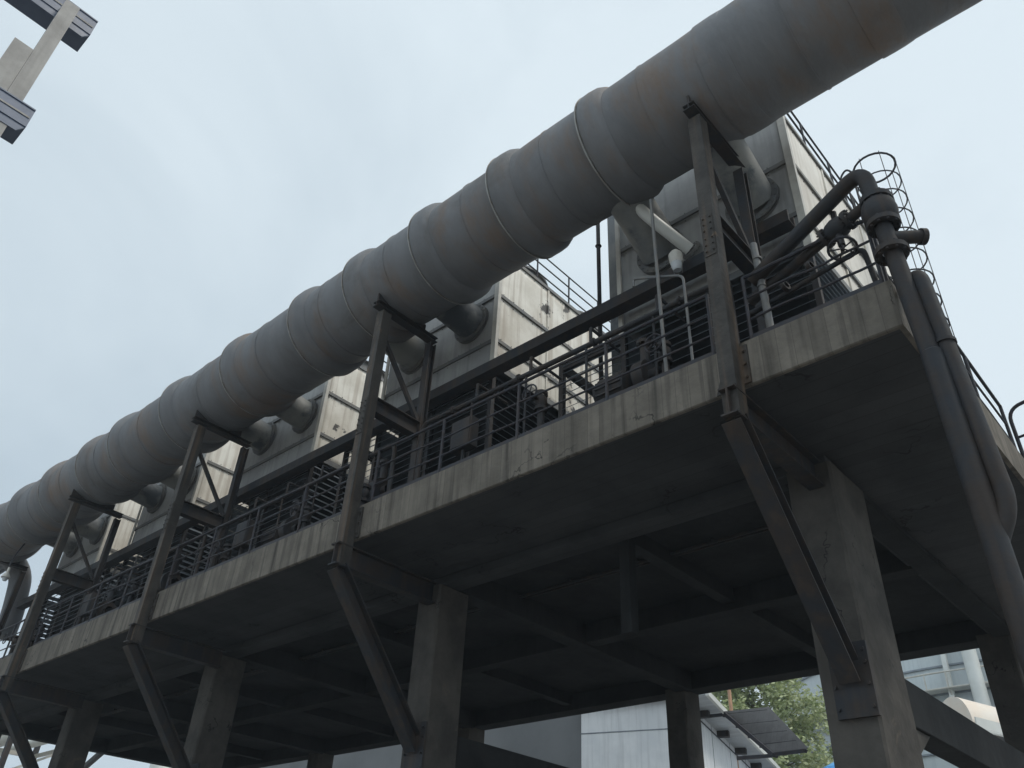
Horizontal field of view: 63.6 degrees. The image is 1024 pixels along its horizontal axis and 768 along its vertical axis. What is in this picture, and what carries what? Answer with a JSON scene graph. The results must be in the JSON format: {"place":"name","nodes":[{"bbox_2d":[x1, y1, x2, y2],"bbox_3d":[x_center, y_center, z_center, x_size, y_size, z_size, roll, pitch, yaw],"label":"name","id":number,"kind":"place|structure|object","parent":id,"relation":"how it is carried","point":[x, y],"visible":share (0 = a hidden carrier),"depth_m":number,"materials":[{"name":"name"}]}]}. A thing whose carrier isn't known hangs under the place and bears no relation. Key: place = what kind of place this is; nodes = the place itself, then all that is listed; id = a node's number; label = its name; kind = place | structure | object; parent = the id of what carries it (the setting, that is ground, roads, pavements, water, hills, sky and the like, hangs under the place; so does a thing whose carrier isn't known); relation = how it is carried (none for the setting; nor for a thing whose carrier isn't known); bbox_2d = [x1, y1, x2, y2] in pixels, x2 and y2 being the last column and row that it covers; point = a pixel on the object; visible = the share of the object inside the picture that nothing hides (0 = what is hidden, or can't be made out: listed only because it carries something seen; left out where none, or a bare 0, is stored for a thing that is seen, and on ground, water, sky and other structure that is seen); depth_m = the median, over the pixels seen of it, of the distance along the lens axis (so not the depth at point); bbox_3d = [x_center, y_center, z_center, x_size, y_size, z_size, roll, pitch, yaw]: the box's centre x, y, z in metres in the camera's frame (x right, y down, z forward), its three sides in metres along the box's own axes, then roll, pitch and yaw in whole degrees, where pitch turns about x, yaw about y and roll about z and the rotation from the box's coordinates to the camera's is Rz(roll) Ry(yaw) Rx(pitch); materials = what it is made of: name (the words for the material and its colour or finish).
{"place":"outdoors","nodes":[
{"label":"outdoors","id":0,"kind":"place"},
{"bbox_2d":[28,620,41,647],"bbox_3d":[-15.568,8.505,26.369,1.200,1.755,0.600,-26,-44,34],"label":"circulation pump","id":1,"kind":"object","parent":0,"point":[32,640],"visible":0.16,"depth_m":26.42,"materials":[{"name":"metal"}]},
{"bbox_2d":[84,753,103,767],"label":"slanting strut","id":2,"kind":"object","parent":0,"point":[93,759],"visible":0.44,"depth_m":55.59,"materials":[{"name":"metal"}]},
{"bbox_2d":[149,764,169,767],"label":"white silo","id":3,"kind":"object","parent":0,"point":[154,766],"depth_m":66.39,"materials":[{"name":"metal"}]},
{"bbox_2d":[97,441,248,606],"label":"cooling tower","id":4,"kind":"structure","parent":0,"point":[154,500],"depth_m":25.98,"materials":[{"name":"metal"}]},
{"bbox_2d":[190,360,398,575],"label":"cooling tower","id":5,"kind":"structure","parent":0,"point":[325,413],"depth_m":22.32,"materials":[{"name":"metal"}]},
{"bbox_2d":[262,714,580,767],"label":"long building","id":6,"kind":"structure","parent":0,"point":[557,741],"depth_m":35.81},
{"bbox_2d":[332,258,611,514],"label":"cooling tower","id":7,"kind":"structure","parent":0,"point":[526,303],"depth_m":18.95,"materials":[{"name":"metal"}]},
{"bbox_2d":[0,0,1023,767],"label":"sky","id":8,"kind":"structure","parent":0,"point":[177,178],"materials":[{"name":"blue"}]},
{"bbox_2d":[823,762,834,767],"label":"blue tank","id":9,"kind":"object","parent":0,"point":[831,765],"visible":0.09,"depth_m":43.16,"materials":[{"name":"paint"}]},
{"label":"ground","id":10,"kind":"structure","parent":0,"visible":0},
{"bbox_2d":[0,735,53,767],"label":"pipe trestle","id":11,"kind":"object","parent":10,"relation":"on","point":[8,748],"visible":0.06,"depth_m":55.47,"materials":[{"name":"metal"}]},
{"bbox_2d":[0,0,97,144],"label":"tall mast","id":12,"kind":"object","parent":10,"relation":"on","point":[71,24],"visible":1,"depth_m":16.25,"materials":[{"name":"painted steel"},{"name":"galvanized steel"}]},
{"bbox_2d":[0,280,1023,767],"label":"concrete platform","id":13,"kind":"structure","parent":10,"relation":"on","point":[840,390],"depth_m":15.21,"materials":[{"name":"grey concrete"}]},
{"bbox_2d":[2,633,18,653],"bbox_3d":[-15.621,8.308,25.537,0.326,1.113,0.455,-26,-44,34],"label":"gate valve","id":14,"kind":"object","parent":13,"relation":"on","point":[14,640],"visible":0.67,"depth_m":25.71,"materials":[{"name":"metal"}]},
{"bbox_2d":[0,561,28,635],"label":"duct support","id":15,"kind":"object","parent":13,"relation":"attached to","point":[12,597],"visible":0.77,"depth_m":30.11,"materials":[{"name":"metal"}]},
{"bbox_2d":[0,612,41,659],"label":"railing","id":16,"kind":"object","parent":13,"relation":"on","point":[10,639],"visible":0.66,"depth_m":24.52,"materials":[{"name":"metal"}]},
{"bbox_2d":[34,623,46,641],"bbox_3d":[-14.206,7.630,24.465,0.326,1.113,0.455,-26,-44,34],"label":"gate valve","id":17,"kind":"object","parent":13,"relation":"on","point":[42,630],"visible":0.4,"depth_m":24.67,"materials":[{"name":"metal"}]},
{"bbox_2d":[0,489,123,767],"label":"duct support","id":18,"kind":"object","parent":13,"relation":"attached to","point":[11,683],"visible":0.94,"depth_m":23.51,"materials":[{"name":"metal"}]},
{"bbox_2d":[19,500,143,639],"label":"cooling tower","id":19,"kind":"structure","parent":13,"relation":"on","point":[93,535],"depth_m":29.07,"materials":[{"name":"metal"}]},
{"bbox_2d":[79,592,99,622],"bbox_3d":[-11.819,6.476,22.851,0.500,1.350,0.215,-26,-44,34],"label":"control box","id":20,"kind":"object","parent":13,"relation":"on","point":[86,606],"visible":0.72,"depth_m":22.93,"materials":[{"name":"metal"}]},
{"bbox_2d":[79,593,91,614],"bbox_3d":[-11.870,6.123,23.006,0.440,0.540,0.012,-26,-44,34],"label":"door","id":21,"kind":"structure","parent":20,"relation":"in","point":[84,606],"depth_m":22.99,"materials":[{"name":"metal"}]},
{"bbox_2d":[33,558,152,645],"bbox_3d":[-10.848,5.702,21.520,6.754,1.168,0.072,-26,-44,34],"label":"railing","id":22,"kind":"object","parent":13,"relation":"on","point":[96,599],"visible":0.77,"depth_m":21.62,"materials":[{"name":"metal"}]},
{"bbox_2d":[82,585,117,620],"bbox_3d":[-11.770,6.683,23.493,1.200,1.755,0.600,-26,-44,34],"label":"circulation pump","id":23,"kind":"object","parent":13,"relation":"on","point":[105,608],"visible":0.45,"depth_m":23.45,"materials":[{"name":"metal"}]},
{"bbox_2d":[119,579,139,603],"bbox_3d":[-9.962,5.594,21.251,0.326,1.113,0.455,-26,-44,34],"label":"gate valve","id":24,"kind":"object","parent":13,"relation":"on","point":[134,586],"visible":0.66,"depth_m":21.43,"materials":[{"name":"metal"}]},
{"bbox_2d":[75,532,210,625],"bbox_3d":[-9.968,5.798,22.621,6.595,2.356,0.935,-26,-44,34],"label":"branch pipework","id":25,"kind":"object","parent":13,"relation":"on","point":[201,552],"visible":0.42,"depth_m":22.31,"materials":[{"name":"metal"}]},
{"bbox_2d":[157,555,182,591],"bbox_3d":[-9.090,5.398,21.463,1.200,1.755,0.600,-26,-44,34],"label":"circulation pump","id":26,"kind":"object","parent":13,"relation":"on","point":[164,579],"visible":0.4,"depth_m":21.32,"materials":[{"name":"metal"}]},
{"bbox_2d":[123,410,251,767],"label":"duct support","id":27,"kind":"object","parent":13,"relation":"attached to","point":[140,635],"visible":0.96,"depth_m":19.23,"materials":[{"name":"metal"}]},
{"bbox_2d":[0,0,981,640],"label":"overhead duct","id":28,"kind":"object","parent":27,"relation":"on","point":[738,68],"visible":0.91,"depth_m":15.75,"materials":[{"name":"metal"}]},
{"bbox_2d":[1,543,24,580],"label":"yard lamp","id":29,"kind":"object","parent":28,"relation":"attached to","point":[5,576],"visible":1,"depth_m":27.67,"materials":[{"name":"metal"}]},
{"bbox_2d":[636,204,700,259],"bbox_3d":[2.716,-2.877,14.964,1.414,1.196,0.402,15,-37,-16],"label":"feed pipe","id":30,"kind":"object","parent":28,"relation":"attached to","point":[674,237],"visible":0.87,"depth_m":14.82,"materials":[{"name":"metal"}]},
{"bbox_2d":[212,541,231,561],"bbox_3d":[-6.615,4.048,18.670,0.326,0.963,0.455,-26,-44,34],"label":"gate valve","id":31,"kind":"object","parent":13,"relation":"on","point":[225,556],"visible":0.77,"depth_m":18.80,"materials":[{"name":"metal"}]},
{"bbox_2d":[232,519,254,554],"bbox_3d":[-6.086,3.725,18.508,0.500,1.350,0.215,-26,-44,34],"label":"control box","id":32,"kind":"object","parent":13,"relation":"on","point":[243,536],"visible":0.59,"depth_m":18.59,"materials":[{"name":"metal"}]},
{"bbox_2d":[232,520,248,546],"bbox_3d":[-6.137,3.373,18.664,0.440,0.540,0.012,-26,-44,34],"label":"door","id":33,"kind":"structure","parent":32,"relation":"in","point":[239,537],"depth_m":18.64,"materials":[{"name":"metal"}]},
{"bbox_2d":[165,463,349,588],"bbox_3d":[-5.433,3.102,17.417,6.804,1.170,0.072,-26,-44,34],"label":"railing","id":34,"kind":"object","parent":13,"relation":"on","point":[257,522],"visible":0.82,"depth_m":17.34,"materials":[{"name":"metal"}]},
{"bbox_2d":[260,499,302,545],"bbox_3d":[-5.144,3.505,18.474,1.200,1.755,0.600,-26,-44,34],"label":"circulation pump","id":35,"kind":"object","parent":13,"relation":"on","point":[280,532],"visible":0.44,"depth_m":18.38,"materials":[{"name":"metal"}]},
{"bbox_2d":[290,502,312,527],"bbox_3d":[-4.380,2.956,16.992,0.326,1.013,0.455,-26,-44,34],"label":"gate valve","id":36,"kind":"object","parent":13,"relation":"on","point":[305,521],"visible":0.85,"depth_m":17.13,"materials":[{"name":"metal"}]},
{"bbox_2d":[208,444,396,567],"bbox_3d":[-4.567,3.189,18.460,6.595,2.306,0.935,-26,-44,34],"label":"branch pipework","id":37,"kind":"object","parent":13,"relation":"on","point":[371,455],"visible":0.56,"depth_m":18.67,"materials":[{"name":"metal"}]},
{"bbox_2d":[360,483,370,505],"bbox_3d":[-2.968,2.318,15.892,0.326,0.913,0.455,-26,-44,34],"label":"gate valve","id":38,"kind":"object","parent":13,"relation":"on","point":[365,493],"visible":0.38,"depth_m":16.04,"materials":[{"name":"metal"}]},
{"bbox_2d":[369,458,393,501],"bbox_3d":[-2.910,2.433,16.782,1.200,1.755,0.600,-26,-44,34],"label":"circulation pump","id":39,"kind":"object","parent":13,"relation":"on","point":[380,488],"visible":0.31,"depth_m":16.71,"materials":[{"name":"metal"}]},
{"bbox_2d":[327,293,437,767],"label":"duct support","id":40,"kind":"object","parent":13,"relation":"attached to","point":[349,561],"visible":0.97,"depth_m":14.88,"materials":[{"name":"metal"}]},
{"bbox_2d":[16,209,795,609],"bbox_3d":[-6.789,2.754,21.831,30.300,0.240,0.260,-26,-44,34],"label":"cable tray","id":41,"kind":"object","parent":40,"relation":"attached to","point":[694,267],"visible":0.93,"depth_m":16.82,"materials":[{"name":"metal"}]},
{"bbox_2d":[668,249,684,273],"bbox_3d":[2.922,-2.032,14.241,0.236,0.461,0.598,-26,-44,34],"label":"flood lamp","id":42,"kind":"object","parent":41,"relation":"attached to","point":[676,259],"visible":0.97,"depth_m":14.06,"materials":[{"name":"metal"}]},
{"bbox_2d":[449,415,478,459],"bbox_3d":[-0.874,1.225,14.560,0.500,1.350,0.215,-26,-44,34],"label":"control box","id":43,"kind":"object","parent":13,"relation":"on","point":[464,436],"visible":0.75,"depth_m":14.66,"materials":[{"name":"metal"}]},
{"bbox_2d":[450,416,469,449],"bbox_3d":[-0.925,0.873,14.716,0.440,0.540,0.012,-26,-44,34],"label":"door","id":44,"kind":"structure","parent":43,"relation":"in","point":[460,438],"depth_m":14.70,"materials":[{"name":"metal"}]},
{"bbox_2d":[522,384,547,426],"bbox_3d":[0.390,0.588,13.441,0.326,1.213,0.455,-26,-44,34],"label":"gate valve","id":45,"kind":"object","parent":13,"relation":"on","point":[540,401],"visible":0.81,"depth_m":13.62,"materials":[{"name":"metal"}]},
{"bbox_2d":[370,294,715,500],"bbox_3d":[0.096,0.452,13.228,7.054,1.164,0.072,-26,-44,34],"label":"railing","id":46,"kind":"object","parent":13,"relation":"on","point":[605,363],"visible":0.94,"depth_m":12.82,"materials":[{"name":"metal"}]},
{"bbox_2d":[414,282,739,479],"bbox_3d":[0.984,0.467,14.302,6.895,2.456,0.935,-26,-44,34],"label":"branch pipework","id":47,"kind":"object","parent":13,"relation":"on","point":[594,342],"visible":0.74,"depth_m":14.39,"materials":[{"name":"metal"}]},
{"bbox_2d":[595,223,603,380],"bbox_3d":[1.723,-0.839,16.105,0.140,6.730,0.140,-26,-44,34],"label":"stand pipe","id":48,"kind":"object","parent":13,"relation":"on","point":[598,245],"visible":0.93,"depth_m":17.01,"materials":[{"name":"metal"}]},
{"bbox_2d":[607,215,620,374],"bbox_3d":[2.090,-0.998,16.025,0.350,6.930,0.350,-26,-44,34],"label":"stand post","id":49,"kind":"object","parent":13,"relation":"on","point":[612,264],"depth_m":16.80,"materials":[{"name":"metal"}]},
{"bbox_2d":[592,337,661,401],"bbox_3d":[1.855,0.147,13.173,1.200,1.755,0.600,-26,-44,34],"label":"circulation pump","id":50,"kind":"object","parent":13,"relation":"on","point":[644,373],"visible":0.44,"depth_m":13.12,"materials":[{"name":"metal"}]},
{"bbox_2d":[619,537,638,636],"bbox_3d":[1.906,3.112,13.579,0.200,2.027,0.200,-26,-44,34],"label":"hanger post","id":51,"kind":"object","parent":13,"relation":"hanging from","point":[628,596],"visible":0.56,"depth_m":13.35,"materials":[{"name":"grey metal"}]},
{"bbox_2d":[649,199,667,371],"bbox_3d":[2.272,-1.511,12.704,0.124,3.901,0.120,1,-35,3],"label":"vent pipe","id":52,"kind":"object","parent":13,"relation":"on","point":[658,285],"visible":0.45,"depth_m":12.72,"materials":[{"name":"metal"}]},
{"bbox_2d":[644,333,672,372],"bbox_3d":[2.205,-0.185,12.160,0.326,1.163,0.455,-26,-44,34],"label":"gate valve","id":53,"kind":"object","parent":13,"relation":"on","point":[658,346],"visible":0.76,"depth_m":12.33,"materials":[{"name":"metal"}]},
{"bbox_2d":[632,274,693,359],"bbox_3d":[2.235,-0.863,12.337,0.954,2.416,0.044,-26,-44,34],"label":"bent conduit","id":54,"kind":"object","parent":13,"relation":"on","point":[685,300],"visible":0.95,"depth_m":12.36,"materials":[{"name":"metal"}]},
{"bbox_2d":[558,111,892,417],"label":"cooling tower","id":55,"kind":"structure","parent":13,"relation":"on","point":[783,169],"depth_m":14.96,"materials":[{"name":"metal"}]},
{"bbox_2d":[750,242,773,327],"bbox_3d":[3.391,-1.250,11.164,0.145,1.803,0.124,-26,-44,34],"label":"stub riser","id":56,"kind":"object","parent":13,"relation":"on","point":[761,283],"visible":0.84,"depth_m":11.14,"materials":[{"name":"metal"}]},
{"bbox_2d":[683,95,880,720],"bbox_3d":[3.416,-0.392,11.372,0.480,9.040,2.458,-26,-44,34],"label":"duct support","id":57,"kind":"object","parent":13,"relation":"attached to","point":[755,433],"visible":0.96,"depth_m":10.24,"materials":[{"name":"metal"}]},
{"bbox_2d":[740,220,884,338],"bbox_3d":[3.745,-1.300,10.466,1.754,1.170,0.072,-26,-44,34],"label":"railing","id":58,"kind":"object","parent":13,"relation":"on","point":[870,240],"visible":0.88,"depth_m":10.44,"materials":[{"name":"metal"}]},
{"bbox_2d":[750,248,877,316],"bbox_3d":[3.787,-1.096,10.570,1.708,0.916,0.404,-26,-44,34],"label":"drain line","id":59,"kind":"object","parent":13,"relation":"on","point":[786,288],"visible":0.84,"depth_m":10.65,"materials":[{"name":"metal"}]},
{"bbox_2d":[840,151,954,335],"bbox_3d":[7.477,-1.517,15.556,1.116,7.718,0.880,-26,-44,34],"label":"caged ladder","id":60,"kind":"object","parent":13,"relation":"on","point":[857,189],"visible":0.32,"depth_m":16.82,"materials":[{"name":"metal"}]},
{"bbox_2d":[873,238,1016,448],"bbox_3d":[6.210,-0.355,11.615,0.054,1.170,5.154,-26,-44,34],"label":"railing","id":61,"kind":"object","parent":13,"relation":"on","point":[968,366],"visible":0.24,"depth_m":12.59,"materials":[{"name":"metal"}]},
{"bbox_2d":[1008,400,1023,457],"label":"access stair","id":62,"kind":"object","parent":13,"relation":"attached to","point":[1013,428],"visible":1,"depth_m":13.31,"materials":[{"name":"metal"}]},
{"bbox_2d":[581,693,779,767],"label":"white building","id":63,"kind":"structure","parent":10,"relation":"on","point":[635,736],"depth_m":32.76,"materials":[{"name":"metal"}]},
{"bbox_2d":[710,707,807,759],"bbox_3d":[9.020,13.421,31.779,5.086,2.148,1.518,-26,-44,34],"label":"sheet awning","id":64,"kind":"object","parent":63,"relation":"attached to","point":[768,730],"visible":0.95,"depth_m":31.25,"materials":[{"name":"paint"}]},
{"bbox_2d":[727,690,738,767],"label":"rusty pole","id":65,"kind":"object","parent":10,"relation":"on","point":[730,700],"depth_m":40.26,"materials":[{"name":"brown metal"}]},
{"bbox_2d":[712,678,833,767],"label":"leafy tree","id":66,"kind":"object","parent":10,"relation":"on","point":[801,726],"visible":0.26,"depth_m":49.44,"materials":[{"name":"green plant"}]},
{"bbox_2d":[773,648,994,767],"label":"building","id":67,"kind":"structure","parent":10,"relation":"on","point":[959,674],"depth_m":54.02,"materials":[{"name":"metal"}]},
{"bbox_2d":[747,169,1023,674],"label":"riser pipe","id":68,"kind":"object","parent":10,"relation":"on","point":[880,217],"visible":0.99,"depth_m":8.42,"materials":[{"name":"metal"}]},
{"bbox_2d":[748,204,860,305],"bbox_3d":[3.872,-1.697,10.808,0.383,0.758,2.088,20,-39,-23],"label":"valved pipe","id":69,"kind":"object","parent":68,"relation":"attached to","point":[839,227],"visible":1,"depth_m":10.49,"materials":[{"name":"metal"}]},
{"bbox_2d":[911,270,1016,541],"bbox_3d":[4.447,0.119,8.383,0.305,3.442,0.571,7,-35,-5],"label":"bypass pipe","id":70,"kind":"object","parent":68,"relation":"attached to","point":[996,472],"visible":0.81,"depth_m":8.01,"materials":[{"name":"metal"}]},
{"bbox_2d":[943,696,1004,741],"bbox_3d":[20.160,17.409,29.887,7.314,10.993,2.300,12,-36,-12],"label":"conveyor gallery","id":71,"kind":"object","parent":10,"relation":"on","point":[984,716],"visible":0.31,"depth_m":31.38,"materials":[{"name":"metal"}]}
]}

